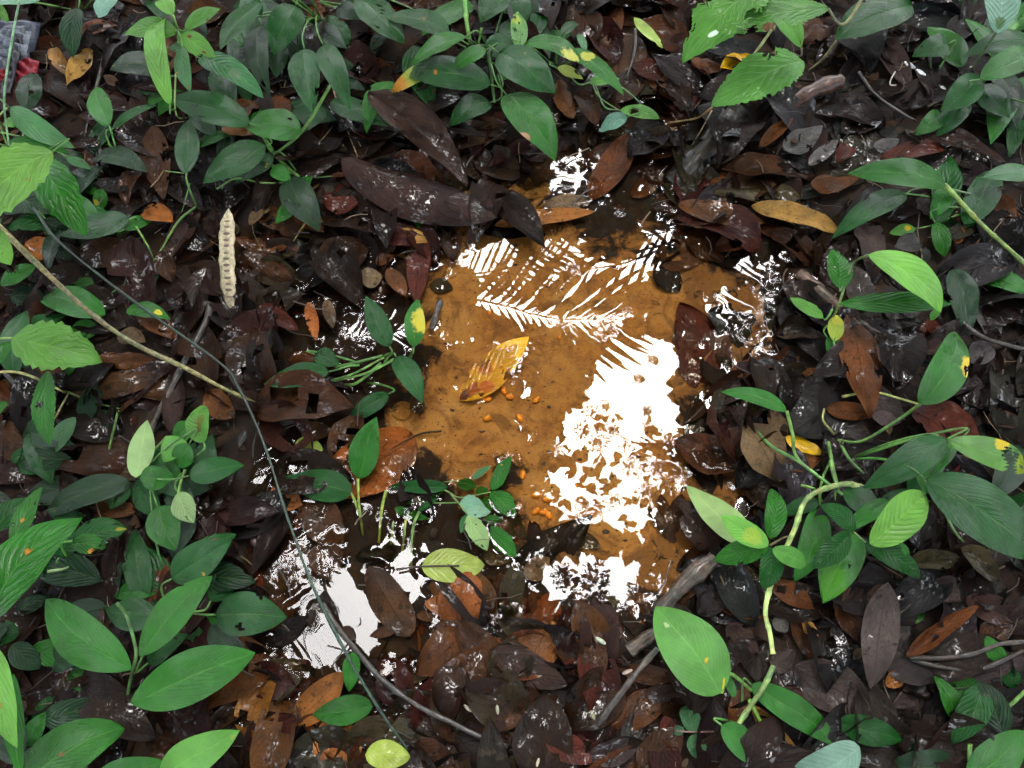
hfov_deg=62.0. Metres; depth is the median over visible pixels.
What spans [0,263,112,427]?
arum plant
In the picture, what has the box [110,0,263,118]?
chewed sapling
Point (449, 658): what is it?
sodden leaf mat
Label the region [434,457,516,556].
compound seedling
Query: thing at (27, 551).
broadleaf sapling
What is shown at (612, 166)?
dead leaf
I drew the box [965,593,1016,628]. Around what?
dead leaf
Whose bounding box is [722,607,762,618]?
dead leaf
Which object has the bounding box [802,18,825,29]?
dead leaf
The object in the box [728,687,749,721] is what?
dead leaf
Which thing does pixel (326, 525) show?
dead leaf
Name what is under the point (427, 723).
dead leaf
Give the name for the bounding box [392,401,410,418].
dead leaf
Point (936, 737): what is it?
dead leaf
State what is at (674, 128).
dead leaf
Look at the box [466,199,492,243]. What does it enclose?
dead leaf
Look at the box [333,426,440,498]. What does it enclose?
dead leaf
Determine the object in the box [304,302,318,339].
dead leaf
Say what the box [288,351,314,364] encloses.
dead leaf
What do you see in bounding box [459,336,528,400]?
yellow leaf
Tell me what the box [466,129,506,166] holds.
twig
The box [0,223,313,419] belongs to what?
vine stem
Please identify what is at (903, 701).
dead leaf
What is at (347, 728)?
dead leaf
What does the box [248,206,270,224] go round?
dead leaf
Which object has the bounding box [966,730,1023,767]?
arum seedling
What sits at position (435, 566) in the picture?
floating leaf
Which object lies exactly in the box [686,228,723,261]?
dead leaf
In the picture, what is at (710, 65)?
dead leaf
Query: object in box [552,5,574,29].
dead leaf
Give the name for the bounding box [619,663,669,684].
dead leaf
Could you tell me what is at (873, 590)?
dead leaf
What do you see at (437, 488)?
water arum
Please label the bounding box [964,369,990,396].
dead leaf
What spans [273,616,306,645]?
dead leaf
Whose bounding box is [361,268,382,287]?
dead leaf
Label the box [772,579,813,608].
dead leaf
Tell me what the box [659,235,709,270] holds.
dead leaf
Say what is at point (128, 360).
dead leaf
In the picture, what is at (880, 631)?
dead leaf
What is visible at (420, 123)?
leaf sheath
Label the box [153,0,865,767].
soaked litter
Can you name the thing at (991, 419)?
dead leaf
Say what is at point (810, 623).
dead leaf
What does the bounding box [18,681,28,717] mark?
dead leaf
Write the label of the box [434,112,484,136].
dead leaf
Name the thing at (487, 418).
palm seed
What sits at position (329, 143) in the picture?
dead leaf
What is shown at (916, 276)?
pinnate sapling
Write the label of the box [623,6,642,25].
dead leaf
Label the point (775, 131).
dead leaf
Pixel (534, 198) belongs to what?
dead leaf
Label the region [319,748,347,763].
dead leaf
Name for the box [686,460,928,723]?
creeping vine
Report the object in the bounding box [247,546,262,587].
dead leaf
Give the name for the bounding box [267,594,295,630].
dead leaf
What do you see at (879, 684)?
dead leaf
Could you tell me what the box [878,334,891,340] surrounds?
dead leaf
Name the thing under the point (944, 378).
arum plant
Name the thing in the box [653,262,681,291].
dead leaf
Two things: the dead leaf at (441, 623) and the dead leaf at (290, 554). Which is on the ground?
the dead leaf at (290, 554)
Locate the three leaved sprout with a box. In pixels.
[45,576,254,710]
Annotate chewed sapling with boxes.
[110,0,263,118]
[664,0,913,123]
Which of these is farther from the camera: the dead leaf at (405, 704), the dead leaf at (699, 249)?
the dead leaf at (699, 249)
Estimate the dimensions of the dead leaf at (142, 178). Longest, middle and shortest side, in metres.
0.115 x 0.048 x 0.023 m
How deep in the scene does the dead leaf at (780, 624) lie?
1.22 m
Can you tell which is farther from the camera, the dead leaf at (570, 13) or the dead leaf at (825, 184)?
the dead leaf at (570, 13)
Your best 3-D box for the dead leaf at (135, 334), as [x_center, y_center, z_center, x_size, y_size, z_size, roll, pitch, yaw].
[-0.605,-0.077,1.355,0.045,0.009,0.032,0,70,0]
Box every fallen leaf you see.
[365,739,409,767]
[634,17,662,47]
[720,53,748,69]
[786,435,820,454]
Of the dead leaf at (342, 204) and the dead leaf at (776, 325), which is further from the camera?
the dead leaf at (342, 204)
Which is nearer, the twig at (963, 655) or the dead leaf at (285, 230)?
the twig at (963, 655)
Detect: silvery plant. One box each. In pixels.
[0,0,117,145]
[794,740,860,767]
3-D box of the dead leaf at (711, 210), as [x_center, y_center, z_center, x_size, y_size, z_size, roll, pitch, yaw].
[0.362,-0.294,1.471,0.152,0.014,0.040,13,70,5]
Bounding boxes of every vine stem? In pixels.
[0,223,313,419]
[32,207,407,750]
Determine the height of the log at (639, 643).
0.027 m
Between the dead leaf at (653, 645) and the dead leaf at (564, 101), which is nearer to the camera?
the dead leaf at (653, 645)
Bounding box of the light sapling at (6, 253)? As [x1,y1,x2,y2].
[0,4,12,264]
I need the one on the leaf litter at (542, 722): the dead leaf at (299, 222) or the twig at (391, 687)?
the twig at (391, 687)
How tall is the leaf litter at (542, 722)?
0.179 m
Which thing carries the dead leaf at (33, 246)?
on the leaf litter at (542, 722)
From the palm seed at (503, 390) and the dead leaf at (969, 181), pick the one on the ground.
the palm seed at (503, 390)
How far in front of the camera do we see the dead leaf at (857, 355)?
1.33 m
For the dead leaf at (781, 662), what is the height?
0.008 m
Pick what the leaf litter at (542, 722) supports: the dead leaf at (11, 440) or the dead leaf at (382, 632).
the dead leaf at (11, 440)
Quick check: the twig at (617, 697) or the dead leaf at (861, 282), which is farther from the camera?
the dead leaf at (861, 282)
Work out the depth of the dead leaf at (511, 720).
1.19 m
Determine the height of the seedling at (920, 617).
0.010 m
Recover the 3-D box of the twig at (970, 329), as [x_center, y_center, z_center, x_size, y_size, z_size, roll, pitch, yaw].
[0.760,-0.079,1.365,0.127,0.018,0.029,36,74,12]
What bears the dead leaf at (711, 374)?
on the dead leaf at (699, 338)
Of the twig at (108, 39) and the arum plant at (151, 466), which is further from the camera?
the twig at (108, 39)
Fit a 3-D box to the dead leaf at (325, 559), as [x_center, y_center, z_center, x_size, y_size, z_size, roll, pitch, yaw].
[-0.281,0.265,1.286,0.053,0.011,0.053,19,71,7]
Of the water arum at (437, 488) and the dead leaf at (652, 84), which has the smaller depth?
the water arum at (437, 488)
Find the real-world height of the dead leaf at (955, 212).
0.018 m
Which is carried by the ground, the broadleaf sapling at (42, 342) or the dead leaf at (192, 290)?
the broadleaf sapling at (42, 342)
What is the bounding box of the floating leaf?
[396,548,484,581]
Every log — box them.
[625,628,655,656]
[651,552,718,612]
[662,104,750,187]
[795,73,844,108]
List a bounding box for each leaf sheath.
[341,157,496,225]
[367,89,467,185]
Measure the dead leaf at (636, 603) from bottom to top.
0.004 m
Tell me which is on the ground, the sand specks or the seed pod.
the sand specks
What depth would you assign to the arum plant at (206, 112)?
1.45 m
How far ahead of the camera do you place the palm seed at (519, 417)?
1.38 m
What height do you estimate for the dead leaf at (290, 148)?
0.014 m
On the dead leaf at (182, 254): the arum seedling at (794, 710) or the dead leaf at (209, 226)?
the dead leaf at (209, 226)
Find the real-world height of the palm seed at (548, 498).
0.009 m
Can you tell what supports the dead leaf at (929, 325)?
on the leaf litter at (542, 722)
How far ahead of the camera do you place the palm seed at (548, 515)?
1.32 m
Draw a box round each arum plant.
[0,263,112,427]
[23,712,239,767]
[39,490,286,690]
[48,405,243,557]
[172,90,336,231]
[208,0,389,154]
[320,0,571,160]
[511,21,623,94]
[721,387,1023,559]
[822,331,968,443]
[914,0,1023,157]
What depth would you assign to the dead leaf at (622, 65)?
1.60 m
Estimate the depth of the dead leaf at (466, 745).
1.18 m
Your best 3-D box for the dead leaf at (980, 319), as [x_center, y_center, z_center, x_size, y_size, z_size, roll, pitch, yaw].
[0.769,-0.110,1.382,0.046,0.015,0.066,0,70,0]
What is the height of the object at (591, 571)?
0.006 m
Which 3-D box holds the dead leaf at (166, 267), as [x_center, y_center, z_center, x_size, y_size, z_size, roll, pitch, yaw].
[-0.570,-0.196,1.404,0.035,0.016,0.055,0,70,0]
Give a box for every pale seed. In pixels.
[464,705,471,711]
[590,710,595,719]
[596,637,605,644]
[622,669,631,674]
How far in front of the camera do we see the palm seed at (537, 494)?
1.33 m
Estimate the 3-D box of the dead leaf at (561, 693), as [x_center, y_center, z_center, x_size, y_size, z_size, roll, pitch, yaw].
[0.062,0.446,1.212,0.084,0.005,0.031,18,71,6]
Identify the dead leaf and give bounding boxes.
[0,420,22,460]
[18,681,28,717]
[24,236,44,261]
[43,69,62,97]
[43,470,78,479]
[48,47,70,74]
[65,48,92,84]
[70,369,168,399]
[82,436,135,480]
[93,176,148,193]
[99,352,154,368]
[111,139,127,147]
[117,170,141,204]
[117,327,145,343]
[124,277,143,301]
[133,169,150,183]
[139,125,169,199]
[140,203,173,221]
[155,251,175,281]
[161,207,200,257]
[162,366,184,431]
[172,267,211,349]
[175,199,243,263]
[192,334,218,380]
[198,195,219,237]
[203,388,233,419]
[208,295,218,302]
[222,126,253,135]
[224,182,248,208]
[235,237,286,252]
[236,99,258,115]
[244,249,291,281]
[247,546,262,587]
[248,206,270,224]
[261,303,298,330]
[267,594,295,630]
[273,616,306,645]
[274,489,301,510]
[279,140,296,153]
[279,215,303,237]
[281,535,308,568]
[285,501,301,534]
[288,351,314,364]
[294,216,323,232]
[294,672,343,726]
[295,437,322,450]
[296,713,320,730]
[298,497,344,544]
[301,422,330,440]
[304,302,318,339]
[305,552,320,576]
[307,591,330,635]
[308,542,342,581]
[311,137,342,154]
[313,722,361,755]
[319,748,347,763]
[322,300,335,327]
[323,192,358,213]
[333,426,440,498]
[335,184,342,191]
[350,74,400,98]
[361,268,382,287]
[365,565,415,637]
[370,626,393,637]
[376,253,393,265]
[385,268,406,295]
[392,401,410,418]
[394,664,419,689]
[400,689,412,708]
[402,228,427,242]
[403,713,445,746]
[407,239,430,300]
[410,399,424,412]
[416,737,454,767]
[417,611,439,621]
[425,595,455,618]
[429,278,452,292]
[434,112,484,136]
[435,620,455,630]
[454,731,479,767]
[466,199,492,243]
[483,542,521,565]
[485,576,526,596]
[489,645,566,689]
[494,208,593,226]
[494,515,525,539]
[501,713,521,731]
[521,597,531,618]
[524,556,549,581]
[526,196,546,208]
[528,688,573,709]
[530,164,550,186]
[542,194,590,208]
[544,734,592,764]
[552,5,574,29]
[552,79,575,117]
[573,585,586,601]
[574,90,600,125]
[579,625,607,670]
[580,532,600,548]
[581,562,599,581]
[587,133,633,199]
[588,737,636,766]
[595,32,646,75]
[595,691,609,708]
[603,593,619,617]
[608,7,623,29]
[610,689,669,731]
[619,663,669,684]
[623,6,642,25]
[627,593,646,623]
[631,177,657,197]
[636,727,682,767]
[645,73,675,100]
[645,640,658,648]
[646,684,677,703]
[648,508,676,543]
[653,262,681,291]
[658,495,668,518]
[659,116,668,127]
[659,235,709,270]
[660,715,680,753]
[662,494,683,538]
[667,120,683,130]
[672,330,702,386]
[675,302,733,384]
[675,604,692,613]
[676,225,720,239]
[678,199,764,224]
[683,393,707,434]
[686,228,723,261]
[689,464,722,493]
[690,57,723,73]
[696,590,728,616]
[700,358,727,384]
[707,239,746,269]
[711,172,726,187]
[715,187,804,202]
[722,152,814,180]
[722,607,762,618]
[726,622,758,654]
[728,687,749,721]
[731,357,781,376]
[741,423,786,481]
[751,200,837,232]
[752,706,794,745]
[759,118,792,146]
[760,268,785,304]
[767,410,787,442]
[770,649,794,673]
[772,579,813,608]
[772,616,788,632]
[773,313,797,346]
[774,184,802,201]
[774,305,779,314]
[783,125,822,153]
[786,685,804,698]
[787,454,820,471]
[789,250,814,274]
[790,622,826,659]
[794,659,871,714]
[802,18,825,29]
[802,621,817,635]
[803,23,833,44]
[803,368,814,376]
[808,138,838,165]
[810,174,858,193]
[823,376,839,390]
[827,41,846,59]
[827,401,868,419]
[833,587,863,609]
[835,605,861,640]
[836,142,855,161]
[839,315,881,417]
[841,112,881,133]
[842,567,881,601]
[846,266,876,310]
[853,648,862,661]
[854,223,885,264]
[861,582,899,688]
[872,410,900,425]
[873,138,898,150]
[874,680,923,716]
[876,385,904,420]
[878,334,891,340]
[879,38,912,84]
[880,139,947,159]
[885,313,906,318]
[885,670,903,687]
[893,650,1023,709]
[895,232,921,251]
[897,31,921,45]
[903,311,921,317]
[906,606,978,656]
[909,85,931,110]
[909,125,1005,163]
[909,401,979,444]
[912,549,959,569]
[916,192,931,214]
[919,318,943,337]
[924,711,958,749]
[927,338,942,354]
[936,575,959,602]
[949,204,969,227]
[952,464,972,474]
[953,228,964,243]
[959,149,972,169]
[960,544,1000,581]
[963,175,974,185]
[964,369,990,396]
[965,34,974,39]
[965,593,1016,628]
[968,340,995,364]
[976,296,1002,335]
[978,548,1004,609]
[979,620,1015,641]
[987,408,1016,427]
[994,194,1019,216]
[1007,488,1021,496]
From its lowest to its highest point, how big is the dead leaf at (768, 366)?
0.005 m
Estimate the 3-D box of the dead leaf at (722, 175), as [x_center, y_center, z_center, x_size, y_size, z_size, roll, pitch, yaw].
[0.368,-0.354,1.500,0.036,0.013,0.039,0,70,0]
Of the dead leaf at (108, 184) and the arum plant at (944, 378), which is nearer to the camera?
the arum plant at (944, 378)
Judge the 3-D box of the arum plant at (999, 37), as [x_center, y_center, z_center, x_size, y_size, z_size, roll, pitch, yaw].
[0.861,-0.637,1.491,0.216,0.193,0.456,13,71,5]
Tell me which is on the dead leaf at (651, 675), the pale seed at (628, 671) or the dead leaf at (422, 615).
the pale seed at (628, 671)
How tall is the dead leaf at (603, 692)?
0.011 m
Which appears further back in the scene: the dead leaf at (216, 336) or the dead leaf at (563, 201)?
the dead leaf at (563, 201)
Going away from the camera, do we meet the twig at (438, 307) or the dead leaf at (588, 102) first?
the twig at (438, 307)
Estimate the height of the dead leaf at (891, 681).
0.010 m
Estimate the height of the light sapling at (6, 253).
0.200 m
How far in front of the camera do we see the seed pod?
1.41 m
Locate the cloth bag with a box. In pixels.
[0,19,40,92]
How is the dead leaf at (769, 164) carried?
on the leaf litter at (542, 722)
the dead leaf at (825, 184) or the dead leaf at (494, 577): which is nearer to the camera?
the dead leaf at (494, 577)
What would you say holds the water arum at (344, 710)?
on the water
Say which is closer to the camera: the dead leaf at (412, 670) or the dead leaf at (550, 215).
the dead leaf at (412, 670)
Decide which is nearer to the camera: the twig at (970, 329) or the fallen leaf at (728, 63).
the twig at (970, 329)
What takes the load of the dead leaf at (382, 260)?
on the leaf litter at (542, 722)
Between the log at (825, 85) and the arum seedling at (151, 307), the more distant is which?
the log at (825, 85)
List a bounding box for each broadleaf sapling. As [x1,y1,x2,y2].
[0,73,147,268]
[0,310,119,505]
[0,487,89,767]
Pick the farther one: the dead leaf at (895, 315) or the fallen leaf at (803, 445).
the dead leaf at (895, 315)
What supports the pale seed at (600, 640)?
on the dead leaf at (593, 655)
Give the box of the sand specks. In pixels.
[421,226,747,575]
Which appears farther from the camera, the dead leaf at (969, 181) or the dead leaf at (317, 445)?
the dead leaf at (969, 181)
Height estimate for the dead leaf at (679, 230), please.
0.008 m
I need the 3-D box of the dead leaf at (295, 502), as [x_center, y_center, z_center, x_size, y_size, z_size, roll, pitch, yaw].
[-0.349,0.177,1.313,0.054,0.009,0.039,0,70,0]
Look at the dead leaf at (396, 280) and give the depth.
1.44 m
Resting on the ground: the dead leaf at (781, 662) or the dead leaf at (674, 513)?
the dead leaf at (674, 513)
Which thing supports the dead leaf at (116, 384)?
on the leaf litter at (542, 722)
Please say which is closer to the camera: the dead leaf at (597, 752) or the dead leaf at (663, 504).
the dead leaf at (597, 752)
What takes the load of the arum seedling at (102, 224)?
on the ground
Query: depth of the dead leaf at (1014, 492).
1.28 m
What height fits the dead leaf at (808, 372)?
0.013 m
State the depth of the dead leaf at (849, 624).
1.23 m
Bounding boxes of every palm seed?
[483,395,491,401]
[483,415,491,421]
[500,386,506,394]
[505,393,513,399]
[516,414,522,421]
[519,470,525,478]
[531,491,540,497]
[532,396,539,402]
[532,507,539,514]
[539,508,547,514]
[543,495,551,501]
[545,511,552,518]
[570,481,577,488]
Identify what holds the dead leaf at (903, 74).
on the leaf litter at (542, 722)
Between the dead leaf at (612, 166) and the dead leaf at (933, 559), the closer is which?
the dead leaf at (933, 559)
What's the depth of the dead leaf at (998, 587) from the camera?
1.24 m
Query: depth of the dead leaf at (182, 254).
1.45 m
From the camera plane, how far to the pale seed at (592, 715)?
1.19 m
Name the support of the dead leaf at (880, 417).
on the ground
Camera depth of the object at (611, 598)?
1.27 m
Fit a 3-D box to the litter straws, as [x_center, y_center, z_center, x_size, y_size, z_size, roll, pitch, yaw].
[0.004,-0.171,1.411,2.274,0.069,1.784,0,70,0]
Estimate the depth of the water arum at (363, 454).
1.31 m
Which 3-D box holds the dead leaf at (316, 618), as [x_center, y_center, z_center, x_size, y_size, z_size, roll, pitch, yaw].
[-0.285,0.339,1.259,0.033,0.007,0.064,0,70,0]
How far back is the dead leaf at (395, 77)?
1.56 m
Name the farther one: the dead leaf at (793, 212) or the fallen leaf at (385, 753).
the dead leaf at (793, 212)
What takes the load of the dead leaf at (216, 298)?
on the soaked litter at (719, 450)
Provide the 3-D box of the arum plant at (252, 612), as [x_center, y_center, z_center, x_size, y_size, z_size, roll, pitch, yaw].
[-0.512,0.285,1.219,0.348,0.084,0.274,-15,71,-5]
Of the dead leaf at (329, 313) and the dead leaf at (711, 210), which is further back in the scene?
the dead leaf at (711, 210)
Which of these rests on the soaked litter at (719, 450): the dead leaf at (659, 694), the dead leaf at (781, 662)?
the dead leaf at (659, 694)
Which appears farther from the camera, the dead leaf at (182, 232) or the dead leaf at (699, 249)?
the dead leaf at (699, 249)
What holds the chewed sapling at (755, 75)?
on the ground
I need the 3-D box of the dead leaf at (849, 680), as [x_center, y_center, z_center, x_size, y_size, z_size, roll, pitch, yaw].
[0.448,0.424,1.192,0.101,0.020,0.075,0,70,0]
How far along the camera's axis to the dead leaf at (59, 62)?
1.55 m
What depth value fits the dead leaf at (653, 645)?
1.22 m
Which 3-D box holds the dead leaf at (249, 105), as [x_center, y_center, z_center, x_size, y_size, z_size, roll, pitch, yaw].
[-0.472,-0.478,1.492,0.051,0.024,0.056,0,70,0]
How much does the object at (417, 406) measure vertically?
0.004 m
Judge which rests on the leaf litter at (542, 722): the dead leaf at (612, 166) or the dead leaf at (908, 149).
the dead leaf at (908, 149)
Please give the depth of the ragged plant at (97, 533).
1.21 m
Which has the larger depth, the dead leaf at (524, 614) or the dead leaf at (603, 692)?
the dead leaf at (524, 614)
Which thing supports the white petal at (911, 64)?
on the leaf litter at (542, 722)
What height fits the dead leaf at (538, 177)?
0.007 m
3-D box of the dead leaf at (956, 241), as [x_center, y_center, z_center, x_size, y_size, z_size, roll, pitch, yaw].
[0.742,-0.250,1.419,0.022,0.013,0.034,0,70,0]
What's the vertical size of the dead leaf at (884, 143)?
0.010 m
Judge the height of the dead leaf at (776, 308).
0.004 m
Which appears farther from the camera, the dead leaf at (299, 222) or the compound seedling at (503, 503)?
the dead leaf at (299, 222)
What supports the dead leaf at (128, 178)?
on the leaf litter at (542, 722)
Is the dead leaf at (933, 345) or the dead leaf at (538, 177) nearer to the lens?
the dead leaf at (933, 345)
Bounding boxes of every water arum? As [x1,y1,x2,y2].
[264,296,424,417]
[285,417,378,534]
[313,652,372,725]
[377,480,446,568]
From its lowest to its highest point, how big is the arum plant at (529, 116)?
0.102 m
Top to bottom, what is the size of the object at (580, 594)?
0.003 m
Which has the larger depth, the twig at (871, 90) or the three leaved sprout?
the twig at (871, 90)
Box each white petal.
[904,61,915,68]
[916,69,925,75]
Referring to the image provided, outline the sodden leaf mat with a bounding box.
[210,513,626,767]
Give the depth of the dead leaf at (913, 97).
1.52 m
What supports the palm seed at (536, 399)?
on the ground
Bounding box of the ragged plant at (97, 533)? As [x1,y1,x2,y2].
[47,517,126,572]
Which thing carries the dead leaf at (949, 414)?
on the leaf litter at (542, 722)
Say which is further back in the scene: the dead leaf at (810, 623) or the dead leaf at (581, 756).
the dead leaf at (810, 623)
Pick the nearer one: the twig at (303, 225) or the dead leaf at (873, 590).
the dead leaf at (873, 590)
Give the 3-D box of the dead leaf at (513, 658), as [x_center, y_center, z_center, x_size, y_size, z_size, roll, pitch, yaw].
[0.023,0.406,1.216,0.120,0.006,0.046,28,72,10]
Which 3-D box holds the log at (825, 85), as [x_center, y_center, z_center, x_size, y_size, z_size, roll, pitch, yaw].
[0.528,-0.513,1.538,0.142,0.068,0.037,-25,72,-9]
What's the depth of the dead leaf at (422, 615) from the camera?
1.26 m
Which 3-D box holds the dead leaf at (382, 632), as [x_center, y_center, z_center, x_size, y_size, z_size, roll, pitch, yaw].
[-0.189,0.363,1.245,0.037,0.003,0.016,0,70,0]
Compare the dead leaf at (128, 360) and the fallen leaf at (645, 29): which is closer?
the dead leaf at (128, 360)
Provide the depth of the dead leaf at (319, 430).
1.35 m
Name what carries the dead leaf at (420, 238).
on the water
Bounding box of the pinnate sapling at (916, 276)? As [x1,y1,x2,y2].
[790,249,951,351]
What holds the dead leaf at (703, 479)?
on the ground
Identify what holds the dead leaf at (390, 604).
on the water
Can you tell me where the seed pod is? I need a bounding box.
[218,209,235,307]
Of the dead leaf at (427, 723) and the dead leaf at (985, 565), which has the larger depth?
the dead leaf at (985, 565)
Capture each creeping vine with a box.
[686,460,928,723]
[831,156,1023,334]
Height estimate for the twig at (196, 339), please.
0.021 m
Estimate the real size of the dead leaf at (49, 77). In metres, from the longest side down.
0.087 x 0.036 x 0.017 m
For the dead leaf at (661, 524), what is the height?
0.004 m
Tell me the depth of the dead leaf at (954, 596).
1.23 m
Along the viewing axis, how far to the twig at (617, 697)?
1.18 m
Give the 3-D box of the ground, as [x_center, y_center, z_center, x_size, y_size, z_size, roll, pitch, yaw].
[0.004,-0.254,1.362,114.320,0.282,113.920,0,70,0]
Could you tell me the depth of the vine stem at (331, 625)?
1.27 m
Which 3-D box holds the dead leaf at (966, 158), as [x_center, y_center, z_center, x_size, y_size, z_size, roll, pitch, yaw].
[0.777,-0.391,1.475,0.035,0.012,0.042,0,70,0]
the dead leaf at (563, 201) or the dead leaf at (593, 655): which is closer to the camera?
the dead leaf at (593, 655)
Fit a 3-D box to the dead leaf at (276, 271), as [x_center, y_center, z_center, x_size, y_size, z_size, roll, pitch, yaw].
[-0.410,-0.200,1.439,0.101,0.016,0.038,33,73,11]
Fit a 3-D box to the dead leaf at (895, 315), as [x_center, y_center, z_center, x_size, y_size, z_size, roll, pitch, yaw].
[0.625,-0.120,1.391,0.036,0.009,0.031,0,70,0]
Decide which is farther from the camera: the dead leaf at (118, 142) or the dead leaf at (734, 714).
the dead leaf at (118, 142)
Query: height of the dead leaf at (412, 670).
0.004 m
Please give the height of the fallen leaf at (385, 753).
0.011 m
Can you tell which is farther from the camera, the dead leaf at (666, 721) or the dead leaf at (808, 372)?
the dead leaf at (808, 372)
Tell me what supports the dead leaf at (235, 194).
on the leaf litter at (542, 722)
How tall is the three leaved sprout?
0.173 m
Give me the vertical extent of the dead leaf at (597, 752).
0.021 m
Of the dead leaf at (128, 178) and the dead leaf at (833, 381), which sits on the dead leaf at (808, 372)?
the dead leaf at (833, 381)
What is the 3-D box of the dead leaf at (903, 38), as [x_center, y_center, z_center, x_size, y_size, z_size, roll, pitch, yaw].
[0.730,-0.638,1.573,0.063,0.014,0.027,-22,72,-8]
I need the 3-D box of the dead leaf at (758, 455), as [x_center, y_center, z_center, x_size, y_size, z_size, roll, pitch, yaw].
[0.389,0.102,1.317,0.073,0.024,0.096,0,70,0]
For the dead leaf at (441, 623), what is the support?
on the sodden leaf mat
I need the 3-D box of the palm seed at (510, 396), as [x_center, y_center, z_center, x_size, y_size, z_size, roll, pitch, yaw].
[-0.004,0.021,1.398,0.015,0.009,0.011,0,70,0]
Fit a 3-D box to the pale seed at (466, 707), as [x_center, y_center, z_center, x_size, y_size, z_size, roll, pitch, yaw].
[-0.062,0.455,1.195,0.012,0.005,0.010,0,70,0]
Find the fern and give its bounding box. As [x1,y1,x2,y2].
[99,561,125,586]
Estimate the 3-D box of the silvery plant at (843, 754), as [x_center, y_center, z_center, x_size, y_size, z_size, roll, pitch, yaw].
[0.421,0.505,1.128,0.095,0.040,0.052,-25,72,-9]
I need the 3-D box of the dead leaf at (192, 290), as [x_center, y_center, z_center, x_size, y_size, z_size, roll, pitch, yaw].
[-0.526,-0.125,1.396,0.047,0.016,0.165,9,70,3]
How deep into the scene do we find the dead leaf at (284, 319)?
1.41 m
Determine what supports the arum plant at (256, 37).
on the leaf litter at (542, 722)
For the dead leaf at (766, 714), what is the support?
on the leaf litter at (542, 722)
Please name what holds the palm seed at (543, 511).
on the ground
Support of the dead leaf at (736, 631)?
on the leaf litter at (542, 722)
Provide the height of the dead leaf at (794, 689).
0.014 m
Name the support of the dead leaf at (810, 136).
on the ground
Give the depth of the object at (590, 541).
1.31 m
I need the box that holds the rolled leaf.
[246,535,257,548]
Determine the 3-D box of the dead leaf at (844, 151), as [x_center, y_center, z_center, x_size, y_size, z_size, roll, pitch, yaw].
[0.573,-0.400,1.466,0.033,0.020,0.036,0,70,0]
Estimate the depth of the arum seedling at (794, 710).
1.16 m
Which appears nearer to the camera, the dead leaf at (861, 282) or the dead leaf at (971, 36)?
the dead leaf at (861, 282)
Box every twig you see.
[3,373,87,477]
[84,37,111,134]
[150,301,212,434]
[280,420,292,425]
[293,223,305,240]
[322,602,508,749]
[332,89,357,156]
[430,299,442,328]
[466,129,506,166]
[595,647,659,730]
[625,28,636,79]
[691,110,712,145]
[857,71,915,121]
[908,640,1023,660]
[911,648,1023,670]
[952,309,1023,350]
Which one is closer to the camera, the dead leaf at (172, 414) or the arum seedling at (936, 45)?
the dead leaf at (172, 414)
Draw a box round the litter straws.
[0,0,1023,767]
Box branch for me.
[795,269,884,336]
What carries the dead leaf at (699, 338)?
on the ground
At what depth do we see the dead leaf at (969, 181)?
1.47 m
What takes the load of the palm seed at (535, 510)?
on the ground
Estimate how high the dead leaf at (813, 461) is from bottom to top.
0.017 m
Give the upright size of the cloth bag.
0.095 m
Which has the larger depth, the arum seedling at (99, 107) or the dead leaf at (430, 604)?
the arum seedling at (99, 107)
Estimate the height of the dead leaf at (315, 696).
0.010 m
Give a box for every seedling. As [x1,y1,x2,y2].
[59,182,151,238]
[87,87,158,167]
[111,119,199,292]
[126,301,169,318]
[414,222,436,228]
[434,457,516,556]
[590,78,659,131]
[653,606,761,721]
[674,705,713,757]
[713,677,831,762]
[841,636,1023,767]
[912,33,956,68]
[915,612,924,623]
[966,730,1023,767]
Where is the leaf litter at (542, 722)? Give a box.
[0,0,1023,767]
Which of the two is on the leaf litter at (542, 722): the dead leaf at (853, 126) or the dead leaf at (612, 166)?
the dead leaf at (853, 126)
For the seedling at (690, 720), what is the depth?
1.17 m
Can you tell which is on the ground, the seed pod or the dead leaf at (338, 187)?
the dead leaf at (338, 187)
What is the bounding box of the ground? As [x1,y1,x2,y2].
[0,0,1023,767]
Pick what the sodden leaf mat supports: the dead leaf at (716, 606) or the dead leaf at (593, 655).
the dead leaf at (593, 655)
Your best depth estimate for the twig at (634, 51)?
1.57 m
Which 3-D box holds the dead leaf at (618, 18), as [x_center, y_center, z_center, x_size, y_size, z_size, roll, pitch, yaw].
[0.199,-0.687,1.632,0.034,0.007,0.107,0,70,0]
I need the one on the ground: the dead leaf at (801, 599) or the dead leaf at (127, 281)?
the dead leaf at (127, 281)
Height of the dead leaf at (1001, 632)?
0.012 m
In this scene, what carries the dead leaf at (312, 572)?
on the ground
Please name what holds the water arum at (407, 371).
in the water
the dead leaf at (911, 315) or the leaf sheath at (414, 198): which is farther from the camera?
the leaf sheath at (414, 198)
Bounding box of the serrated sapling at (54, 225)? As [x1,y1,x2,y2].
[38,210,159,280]

